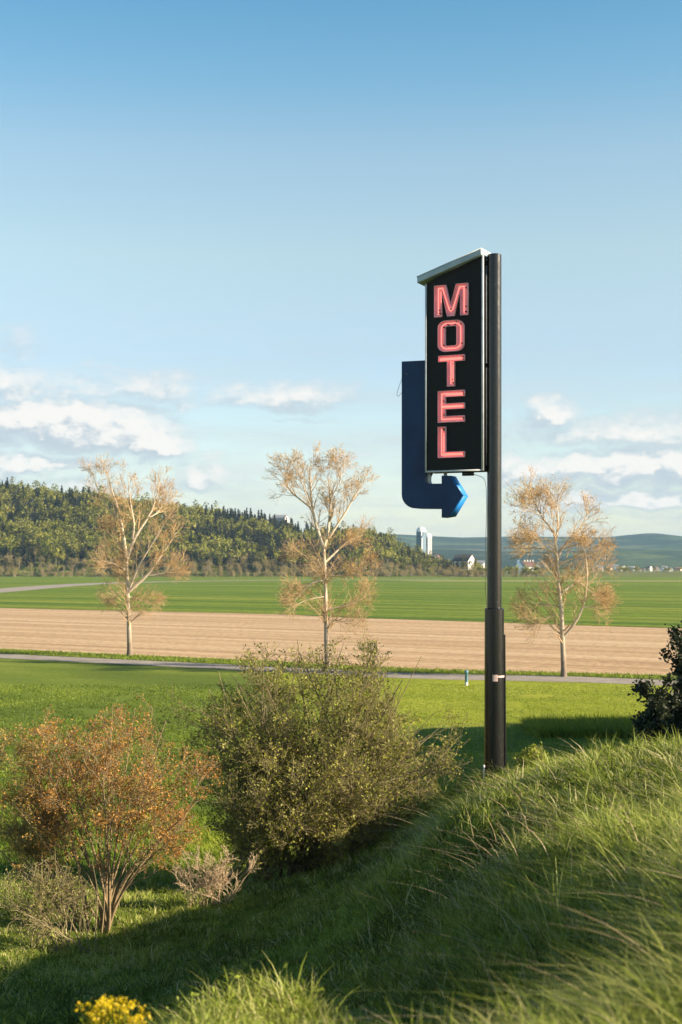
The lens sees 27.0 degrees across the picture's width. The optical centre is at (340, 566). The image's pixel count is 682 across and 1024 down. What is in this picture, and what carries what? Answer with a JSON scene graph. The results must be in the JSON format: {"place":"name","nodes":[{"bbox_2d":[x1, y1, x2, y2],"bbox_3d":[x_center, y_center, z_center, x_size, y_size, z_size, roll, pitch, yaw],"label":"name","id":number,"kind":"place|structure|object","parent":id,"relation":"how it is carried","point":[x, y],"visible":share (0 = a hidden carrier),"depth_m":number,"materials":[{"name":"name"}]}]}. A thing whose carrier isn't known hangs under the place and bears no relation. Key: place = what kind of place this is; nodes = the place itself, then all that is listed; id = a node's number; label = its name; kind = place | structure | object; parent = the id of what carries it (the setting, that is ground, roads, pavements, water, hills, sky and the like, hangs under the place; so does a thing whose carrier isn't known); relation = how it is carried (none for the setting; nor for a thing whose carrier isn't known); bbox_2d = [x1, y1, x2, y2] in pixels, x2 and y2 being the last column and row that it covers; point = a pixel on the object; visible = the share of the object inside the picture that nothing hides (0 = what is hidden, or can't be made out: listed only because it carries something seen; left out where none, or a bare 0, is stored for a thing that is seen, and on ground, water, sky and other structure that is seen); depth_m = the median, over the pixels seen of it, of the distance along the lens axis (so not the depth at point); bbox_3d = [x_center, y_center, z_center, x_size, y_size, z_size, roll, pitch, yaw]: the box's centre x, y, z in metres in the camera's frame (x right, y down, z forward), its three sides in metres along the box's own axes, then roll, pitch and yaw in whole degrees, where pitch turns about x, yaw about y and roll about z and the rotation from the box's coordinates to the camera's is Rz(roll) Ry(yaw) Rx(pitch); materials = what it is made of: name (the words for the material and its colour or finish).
{"place":"outdoors","nodes":[
{"label":"outdoors","id":0,"kind":"place"},
{"bbox_2d":[0,579,421,592],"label":"road","id":1,"kind":"structure","parent":0,"point":[13,589],"depth_m":510.75,"materials":[{"name":"grey asphalt"}]},
{"bbox_2d":[0,654,678,684],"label":"gravel track","id":2,"kind":"structure","parent":0,"point":[390,675],"depth_m":92.58,"materials":[{"name":"grey gravel"}]},
{"bbox_2d":[0,570,681,1023],"bbox_3d":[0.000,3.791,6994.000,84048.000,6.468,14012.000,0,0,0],"label":"ground","id":3,"kind":"structure","parent":0,"point":[20,674],"depth_m":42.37,"materials":[{"name":"green plant"}]},
{"bbox_2d":[0,855,102,952],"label":"shrub","id":4,"kind":"object","parent":3,"relation":"on","point":[37,897],"visible":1,"depth_m":18.62,"materials":[{"name":"green plant"}]},
{"bbox_2d":[0,692,223,933],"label":"shrub","id":5,"kind":"object","parent":3,"relation":"on","point":[47,814],"visible":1,"depth_m":19.76,"materials":[{"name":"orange plant"}]},
{"bbox_2d":[73,995,151,1023],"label":"yellow flowers","id":6,"kind":"object","parent":3,"relation":"on","point":[98,1008],"visible":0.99,"depth_m":4.97,"materials":[{"name":"yellow plant"}]},
{"bbox_2d":[172,845,260,906],"bbox_3d":[-1.893,4.696,21.534,1.405,1.056,0.892,0,0,0],"label":"dry shrub","id":7,"kind":"object","parent":3,"relation":"on","point":[216,875],"visible":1,"depth_m":21.46,"materials":[{"name":"beige plant"}]},
{"bbox_2d":[137,629,471,884],"bbox_3d":[-0.619,3.366,24.662,5.881,4.516,4.414,0,0,0],"label":"bush","id":8,"kind":"object","parent":3,"relation":"on","point":[263,807],"visible":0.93,"depth_m":24.08,"materials":[{"name":"green plant"}]},
{"bbox_2d":[0,649,676,679],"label":"verge","id":9,"kind":"structure","parent":3,"relation":"on","point":[439,672],"depth_m":103.02,"materials":[{"name":"green plant"}]},
{"bbox_2d":[79,452,192,655],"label":"poplar tree","id":10,"kind":"object","parent":9,"relation":"on","point":[128,588],"visible":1,"depth_m":110.78,"materials":[{"name":"beige plant"}]},
{"bbox_2d":[261,439,383,667],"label":"poplar tree","id":11,"kind":"object","parent":9,"relation":"on","point":[326,608],"visible":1,"depth_m":98.07,"materials":[{"name":"beige plant"}]},
{"bbox_2d":[0,723,681,1023],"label":"grass","id":12,"kind":"structure","parent":3,"relation":"on","point":[635,975],"depth_m":11.04,"materials":[{"name":"green plant"}]},
{"bbox_2d":[0,563,681,576],"bbox_3d":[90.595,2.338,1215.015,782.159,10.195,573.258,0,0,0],"label":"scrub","id":13,"kind":"object","parent":3,"relation":"on","point":[513,571],"visible":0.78,"depth_m":955.69,"materials":[{"name":"brown plant"}]},
{"bbox_2d":[397,248,505,774],"bbox_3d":[1.945,-0.520,24.379,1.884,9.640,0.676,0,0,24],"label":"motel sign","id":14,"kind":"object","parent":3,"relation":"on","point":[452,402],"visible":0.98,"depth_m":24.05,"materials":[{"name":"metal"}]},
{"bbox_2d":[266,671,673,728],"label":"lawn turf","id":15,"kind":"structure","parent":3,"relation":"on","point":[512,704],"depth_m":75.76,"materials":[{"name":"green plant"}]},
{"bbox_2d":[464,670,467,684],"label":"marker post","id":16,"kind":"object","parent":15,"relation":"on","point":[466,676],"visible":0.94,"depth_m":83.43,"materials":[{"name":"white plastic"}]},
{"bbox_2d":[274,740,681,1023],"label":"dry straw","id":17,"kind":"object","parent":3,"relation":"on","point":[523,878],"visible":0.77,"depth_m":9.77,"materials":[{"name":"green plant"}]},
{"bbox_2d":[511,742,548,768],"bbox_3d":[3.092,3.127,23.204,0.634,0.533,0.650,0,0,0],"label":"sapling","id":18,"kind":"object","parent":3,"relation":"on","point":[528,753],"visible":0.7,"depth_m":23.13,"materials":[{"name":"green plant"}]},
{"bbox_2d":[502,464,622,676],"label":"poplar tree","id":19,"kind":"object","parent":3,"relation":"on","point":[601,597],"visible":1,"depth_m":89.94,"materials":[{"name":"beige plant"}]},
{"bbox_2d":[627,672,681,742],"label":"dark bush","id":20,"kind":"object","parent":3,"relation":"on","point":[662,709],"visible":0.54,"depth_m":36.84,"materials":[{"name":"green plant"}]},
{"bbox_2d":[659,620,681,733],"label":"dark bush","id":21,"kind":"object","parent":3,"relation":"on","point":[675,634],"visible":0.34,"depth_m":37.70,"materials":[{"name":"green plant"}]},
{"bbox_2d":[0,608,681,674],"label":"tilled field","id":22,"kind":"structure","parent":0,"point":[450,645],"depth_m":135.27,"materials":[{"name":"soil"}]},
{"bbox_2d":[0,578,681,627],"bbox_3d":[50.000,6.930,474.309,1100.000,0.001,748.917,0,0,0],"label":"crop field","id":23,"kind":"structure","parent":0,"point":[650,604],"depth_m":305.83,"materials":[{"name":"green plant"}]},
{"bbox_2d":[391,580,681,581],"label":"stubble strip","id":24,"kind":"object","parent":23,"relation":"on","point":[544,581],"visible":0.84,"depth_m":691.25,"materials":[{"name":"green plant"}]},
{"bbox_2d":[0,502,681,576],"bbox_3d":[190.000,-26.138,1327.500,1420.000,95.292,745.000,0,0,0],"label":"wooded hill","id":25,"kind":"structure","parent":0,"point":[506,574],"depth_m":976.21,"materials":[{"name":"green plant"}]},
{"bbox_2d":[1,554,11,567],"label":"bare tree","id":26,"kind":"object","parent":25,"relation":"on","point":[6,561],"visible":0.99,"depth_m":973.94,"materials":[{"name":"plant"}]},
{"bbox_2d":[0,534,14,551],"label":"leafy tree","id":27,"kind":"object","parent":25,"relation":"on","point":[7,541],"visible":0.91,"depth_m":990.89,"materials":[{"name":"green plant"}]},
{"bbox_2d":[0,536,16,554],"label":"leafy tree","id":28,"kind":"object","parent":25,"relation":"on","point":[10,546],"visible":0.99,"depth_m":985.10,"materials":[{"name":"green plant"}]},
{"bbox_2d":[3,553,13,567],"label":"bare tree","id":29,"kind":"object","parent":25,"relation":"on","point":[9,560],"visible":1,"depth_m":973.43,"materials":[{"name":"plant"}]},
{"bbox_2d":[4,536,20,546],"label":"leafy tree","id":30,"kind":"object","parent":25,"relation":"on","point":[16,543],"visible":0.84,"depth_m":991.39,"materials":[{"name":"green plant"}]},
{"bbox_2d":[10,545,15,562],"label":"conifer tree","id":31,"kind":"object","parent":25,"relation":"on","point":[13,554],"visible":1,"depth_m":978.52,"materials":[{"name":"green plant"}]},
{"bbox_2d":[14,557,22,568],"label":"bare tree","id":32,"kind":"object","parent":25,"relation":"on","point":[19,561],"visible":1,"depth_m":971.08,"materials":[{"name":"plant"}]},
{"bbox_2d":[20,538,26,563],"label":"conifer tree","id":33,"kind":"object","parent":25,"relation":"on","point":[23,552],"visible":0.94,"depth_m":982.04,"materials":[{"name":"green plant"}]},
{"bbox_2d":[23,547,32,566],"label":"conifer tree","id":34,"kind":"object","parent":25,"relation":"on","point":[27,560],"visible":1,"depth_m":973.16,"materials":[{"name":"green plant"}]},
{"bbox_2d":[29,544,35,562],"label":"conifer tree","id":35,"kind":"object","parent":25,"relation":"on","point":[32,557],"visible":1,"depth_m":978.92,"materials":[{"name":"green plant"}]},
{"bbox_2d":[31,538,46,559],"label":"leafy tree","id":36,"kind":"object","parent":25,"relation":"on","point":[39,543],"visible":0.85,"depth_m":991.14,"materials":[{"name":"green plant"}]},
{"bbox_2d":[33,480,47,491],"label":"leafy tree","id":37,"kind":"object","parent":25,"relation":"on","point":[39,487],"visible":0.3,"depth_m":1155.94,"materials":[{"name":"green plant"}]},
{"bbox_2d":[37,542,46,563],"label":"leafy tree","id":38,"kind":"object","parent":25,"relation":"on","point":[40,554],"visible":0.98,"depth_m":979.74,"materials":[{"name":"green plant"}]},
{"bbox_2d":[38,556,46,567],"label":"bare tree","id":39,"kind":"object","parent":25,"relation":"on","point":[42,560],"visible":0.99,"depth_m":974.88,"materials":[{"name":"plant"}]},
{"bbox_2d":[38,529,54,546],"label":"leafy tree","id":40,"kind":"object","parent":25,"relation":"on","point":[51,540],"visible":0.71,"depth_m":991.88,"materials":[{"name":"green plant"}]},
{"bbox_2d":[41,539,53,556],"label":"leafy tree","id":41,"kind":"object","parent":25,"relation":"on","point":[45,549],"visible":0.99,"depth_m":977.20,"materials":[{"name":"green plant"}]},
{"bbox_2d":[45,564,54,573],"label":"bare tree","id":42,"kind":"object","parent":25,"relation":"on","point":[47,568],"visible":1,"depth_m":961.09,"materials":[{"name":"brown plant"}]},
{"bbox_2d":[46,551,54,562],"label":"leafy tree","id":43,"kind":"object","parent":25,"relation":"on","point":[51,559],"visible":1,"depth_m":975.47,"materials":[{"name":"green plant"}]},
{"bbox_2d":[48,541,61,555],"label":"leafy tree","id":44,"kind":"object","parent":25,"relation":"on","point":[56,549],"visible":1,"depth_m":977.38,"materials":[{"name":"green plant"}]},
{"bbox_2d":[53,550,65,562],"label":"leafy tree","id":45,"kind":"object","parent":25,"relation":"on","point":[56,556],"visible":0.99,"depth_m":974.69,"materials":[{"name":"green plant"}]},
{"bbox_2d":[58,545,69,561],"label":"leafy tree","id":46,"kind":"object","parent":25,"relation":"on","point":[64,547],"visible":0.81,"depth_m":987.34,"materials":[{"name":"green plant"}]},
{"bbox_2d":[62,553,70,565],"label":"bare tree","id":47,"kind":"object","parent":25,"relation":"on","point":[67,558],"visible":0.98,"depth_m":980.05,"materials":[{"name":"plant"}]},
{"bbox_2d":[70,547,75,565],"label":"conifer tree","id":48,"kind":"object","parent":25,"relation":"on","point":[73,554],"visible":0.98,"depth_m":978.14,"materials":[{"name":"green plant"}]},
{"bbox_2d":[67,540,83,557],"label":"leafy tree","id":49,"kind":"object","parent":25,"relation":"on","point":[76,548],"visible":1,"depth_m":984.24,"materials":[{"name":"green plant"}]},
{"bbox_2d":[72,558,80,570],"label":"bare tree","id":50,"kind":"object","parent":25,"relation":"on","point":[73,560],"visible":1,"depth_m":970.57,"materials":[{"name":"plant"}]},
{"bbox_2d":[79,540,85,558],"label":"conifer tree","id":51,"kind":"object","parent":25,"relation":"on","point":[83,548],"visible":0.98,"depth_m":986.95,"materials":[{"name":"green plant"}]},
{"bbox_2d":[84,541,95,559],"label":"leafy tree","id":52,"kind":"object","parent":25,"relation":"on","point":[89,553],"visible":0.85,"depth_m":980.59,"materials":[{"name":"green plant"}]},
{"bbox_2d":[109,538,118,562],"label":"leafy tree","id":53,"kind":"object","parent":25,"relation":"on","point":[113,547],"visible":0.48,"depth_m":987.57,"materials":[{"name":"green plant"}]},
{"bbox_2d":[107,548,121,559],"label":"leafy tree","id":54,"kind":"object","parent":25,"relation":"on","point":[113,554],"visible":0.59,"depth_m":974.17,"materials":[{"name":"green plant"}]},
{"bbox_2d":[114,536,129,557],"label":"leafy tree","id":55,"kind":"object","parent":25,"relation":"on","point":[122,545],"visible":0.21,"depth_m":982.70,"materials":[{"name":"green plant"}]},
{"bbox_2d":[133,548,145,569],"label":"leafy tree","id":56,"kind":"object","parent":25,"relation":"on","point":[139,558],"visible":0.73,"depth_m":973.34,"materials":[{"name":"green plant"}]},
{"bbox_2d":[142,545,149,569],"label":"conifer tree","id":57,"kind":"object","parent":25,"relation":"on","point":[146,564],"visible":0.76,"depth_m":971.96,"materials":[{"name":"green plant"}]},
{"bbox_2d":[145,546,158,563],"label":"leafy tree","id":58,"kind":"object","parent":25,"relation":"on","point":[151,555],"visible":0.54,"depth_m":973.84,"materials":[{"name":"green plant"}]},
{"bbox_2d":[156,539,175,569],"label":"leafy tree","id":59,"kind":"object","parent":25,"relation":"on","point":[172,548],"visible":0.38,"depth_m":974.29,"materials":[{"name":"green plant"}]},
{"bbox_2d":[177,556,186,566],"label":"leafy tree","id":60,"kind":"object","parent":25,"relation":"on","point":[182,562],"visible":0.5,"depth_m":964.67,"materials":[{"name":"green plant"}]},
{"bbox_2d":[175,541,193,553],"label":"leafy tree","id":61,"kind":"object","parent":25,"relation":"on","point":[188,548],"visible":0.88,"depth_m":991.61,"materials":[{"name":"green plant"}]},
{"bbox_2d":[191,547,204,565],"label":"leafy tree","id":62,"kind":"object","parent":25,"relation":"on","point":[198,552],"visible":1,"depth_m":980.75,"materials":[{"name":"green plant"}]},
{"bbox_2d":[190,540,207,548],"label":"leafy tree","id":63,"kind":"object","parent":25,"relation":"on","point":[193,541],"visible":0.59,"depth_m":995.53,"materials":[{"name":"green plant"}]},
{"bbox_2d":[198,558,203,569],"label":"bare tree","id":64,"kind":"object","parent":25,"relation":"on","point":[200,563],"visible":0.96,"depth_m":975.98,"materials":[{"name":"plant"}]},
{"bbox_2d":[197,543,215,557],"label":"leafy tree","id":65,"kind":"object","parent":25,"relation":"on","point":[210,548],"visible":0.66,"depth_m":987.28,"materials":[{"name":"green plant"}]},
{"bbox_2d":[204,546,220,569],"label":"leafy tree","id":66,"kind":"object","parent":25,"relation":"on","point":[209,554],"visible":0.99,"depth_m":975.47,"materials":[{"name":"green plant"}]},
{"bbox_2d":[211,565,218,574],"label":"leafy tree","id":67,"kind":"object","parent":25,"relation":"on","point":[214,568],"visible":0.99,"depth_m":960.15,"materials":[{"name":"green plant"}]},
{"bbox_2d":[212,550,226,565],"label":"leafy tree","id":68,"kind":"object","parent":25,"relation":"on","point":[220,559],"visible":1,"depth_m":974.23,"materials":[{"name":"green plant"}]},
{"bbox_2d":[215,532,229,551],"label":"leafy tree","id":69,"kind":"object","parent":25,"relation":"on","point":[223,545],"visible":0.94,"depth_m":992.38,"materials":[{"name":"green plant"}]},
{"bbox_2d":[230,547,245,561],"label":"leafy tree","id":70,"kind":"object","parent":25,"relation":"on","point":[238,553],"visible":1,"depth_m":980.73,"materials":[{"name":"green plant"}]},
{"bbox_2d":[0,476,479,575],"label":"wood","id":71,"kind":"object","parent":25,"relation":"on","point":[256,535],"visible":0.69,"depth_m":1060.67,"materials":[{"name":"green plant"}]},
{"bbox_2d":[240,556,245,568],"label":"bare tree","id":72,"kind":"object","parent":25,"relation":"on","point":[244,561],"visible":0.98,"depth_m":980.28,"materials":[{"name":"brown plant"}]},
{"bbox_2d":[247,553,250,570],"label":"conifer tree","id":73,"kind":"object","parent":25,"relation":"on","point":[249,559],"visible":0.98,"depth_m":974.98,"materials":[{"name":"green plant"}]},
{"bbox_2d":[249,552,254,569],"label":"conifer tree","id":74,"kind":"object","parent":25,"relation":"on","point":[252,561],"visible":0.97,"depth_m":971.48,"materials":[{"name":"green plant"}]},
{"bbox_2d":[257,551,266,562],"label":"leafy tree","id":75,"kind":"object","parent":25,"relation":"on","point":[261,560],"visible":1,"depth_m":976.81,"materials":[{"name":"green plant"}]},
{"bbox_2d":[261,560,270,571],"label":"bare tree","id":76,"kind":"object","parent":25,"relation":"on","point":[266,564],"visible":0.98,"depth_m":969.94,"materials":[{"name":"plant"}]},
{"bbox_2d":[268,548,276,568],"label":"conifer tree","id":77,"kind":"object","parent":25,"relation":"on","point":[272,555],"visible":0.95,"depth_m":980.12,"materials":[{"name":"green plant"}]},
{"bbox_2d":[271,542,279,559],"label":"leafy tree","id":78,"kind":"object","parent":25,"relation":"on","point":[276,554],"visible":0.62,"depth_m":995.32,"materials":[{"name":"green plant"}]},
{"bbox_2d":[271,515,289,523],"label":"hill house","id":79,"kind":"structure","parent":25,"relation":"on","point":[278,517],"depth_m":1182.09,"materials":[{"name":"white concrete"}]},
{"bbox_2d":[277,542,291,568],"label":"leafy tree","id":80,"kind":"object","parent":25,"relation":"on","point":[284,553],"visible":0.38,"depth_m":981.45,"materials":[{"name":"green plant"}]},
{"bbox_2d":[287,554,299,564],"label":"leafy tree","id":81,"kind":"object","parent":25,"relation":"on","point":[290,560],"visible":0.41,"depth_m":967.57,"materials":[{"name":"green plant"}]},
{"bbox_2d":[299,549,312,568],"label":"leafy tree","id":82,"kind":"object","parent":25,"relation":"on","point":[304,560],"visible":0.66,"depth_m":975.86,"materials":[{"name":"green plant"}]},
{"bbox_2d":[327,544,334,568],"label":"conifer tree","id":83,"kind":"object","parent":25,"relation":"on","point":[332,558],"visible":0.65,"depth_m":980.26,"materials":[{"name":"green plant"}]},
{"bbox_2d":[333,554,338,572],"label":"conifer tree","id":84,"kind":"object","parent":25,"relation":"on","point":[335,559],"visible":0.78,"depth_m":973.75,"materials":[{"name":"green plant"}]},
{"bbox_2d":[336,556,344,569],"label":"bare tree","id":85,"kind":"object","parent":25,"relation":"on","point":[340,562],"visible":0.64,"depth_m":984.33,"materials":[{"name":"plant"}]},
{"bbox_2d":[345,551,354,562],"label":"leafy tree","id":86,"kind":"object","parent":25,"relation":"on","point":[349,555],"visible":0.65,"depth_m":977.98,"materials":[{"name":"green plant"}]},
{"bbox_2d":[351,547,362,562],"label":"leafy tree","id":87,"kind":"object","parent":25,"relation":"on","point":[356,557],"visible":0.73,"depth_m":979.15,"materials":[{"name":"green plant"}]},
{"bbox_2d":[358,539,374,569],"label":"leafy tree","id":88,"kind":"object","parent":25,"relation":"on","point":[363,551],"visible":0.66,"depth_m":987.38,"materials":[{"name":"green plant"}]},
{"bbox_2d":[376,545,393,565],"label":"leafy tree","id":89,"kind":"object","parent":25,"relation":"on","point":[379,549],"visible":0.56,"depth_m":997.59,"materials":[{"name":"green plant"}]},
{"bbox_2d":[378,547,398,569],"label":"leafy tree","id":90,"kind":"object","parent":25,"relation":"on","point":[388,554],"visible":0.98,"depth_m":987.31,"materials":[{"name":"green plant"}]},
{"bbox_2d":[416,527,425,552],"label":"silo","id":91,"kind":"object","parent":25,"relation":"on","point":[420,531],"visible":0.45,"depth_m":1326.59,"materials":[{"name":"white metal"}]},
{"bbox_2d":[419,536,423,550],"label":"silo","id":92,"kind":"object","parent":25,"relation":"on","point":[421,541],"visible":0.43,"depth_m":1315.94,"materials":[{"name":"white metal"}]},
{"bbox_2d":[421,563,428,571],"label":"leafy tree","id":93,"kind":"object","parent":25,"relation":"on","point":[424,565],"visible":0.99,"depth_m":970.82,"materials":[{"name":"green plant"}]},
{"bbox_2d":[426,533,431,554],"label":"silo","id":94,"kind":"object","parent":25,"relation":"on","point":[428,542],"visible":0.5,"depth_m":1331.46,"materials":[{"name":"metal"}]},
{"bbox_2d":[452,554,474,570],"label":"barn","id":95,"kind":"structure","parent":25,"relation":"on","point":[469,557],"depth_m":1006.67,"materials":[{"name":"white"}]},
{"bbox_2d":[477,560,484,566],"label":"farm shed","id":96,"kind":"structure","parent":25,"relation":"on","point":[481,562],"depth_m":1013.56,"materials":[{"name":"white"}]},
{"bbox_2d":[513,560,525,571],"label":"blue roofed barn","id":97,"kind":"structure","parent":25,"relation":"on","point":[520,564],"depth_m":1184.00,"materials":[{"name":"blue metal"}]},
{"bbox_2d":[522,560,536,570],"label":"farmhouse","id":98,"kind":"object","parent":25,"relation":"on","point":[530,563],"visible":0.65,"depth_m":1197.58,"materials":[{"name":"white"}]},
{"bbox_2d":[0,0,681,537],"label":"sky","id":99,"kind":"structure","parent":0,"point":[220,220],"materials":[{"name":"blue"}]},
{"bbox_2d":[392,533,681,569],"bbox_3d":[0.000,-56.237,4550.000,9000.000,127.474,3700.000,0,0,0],"label":"hills","id":100,"kind":"structure","parent":0,"point":[648,549],"depth_m":4258.32,"materials":[{"name":"green plant"}]}
]}

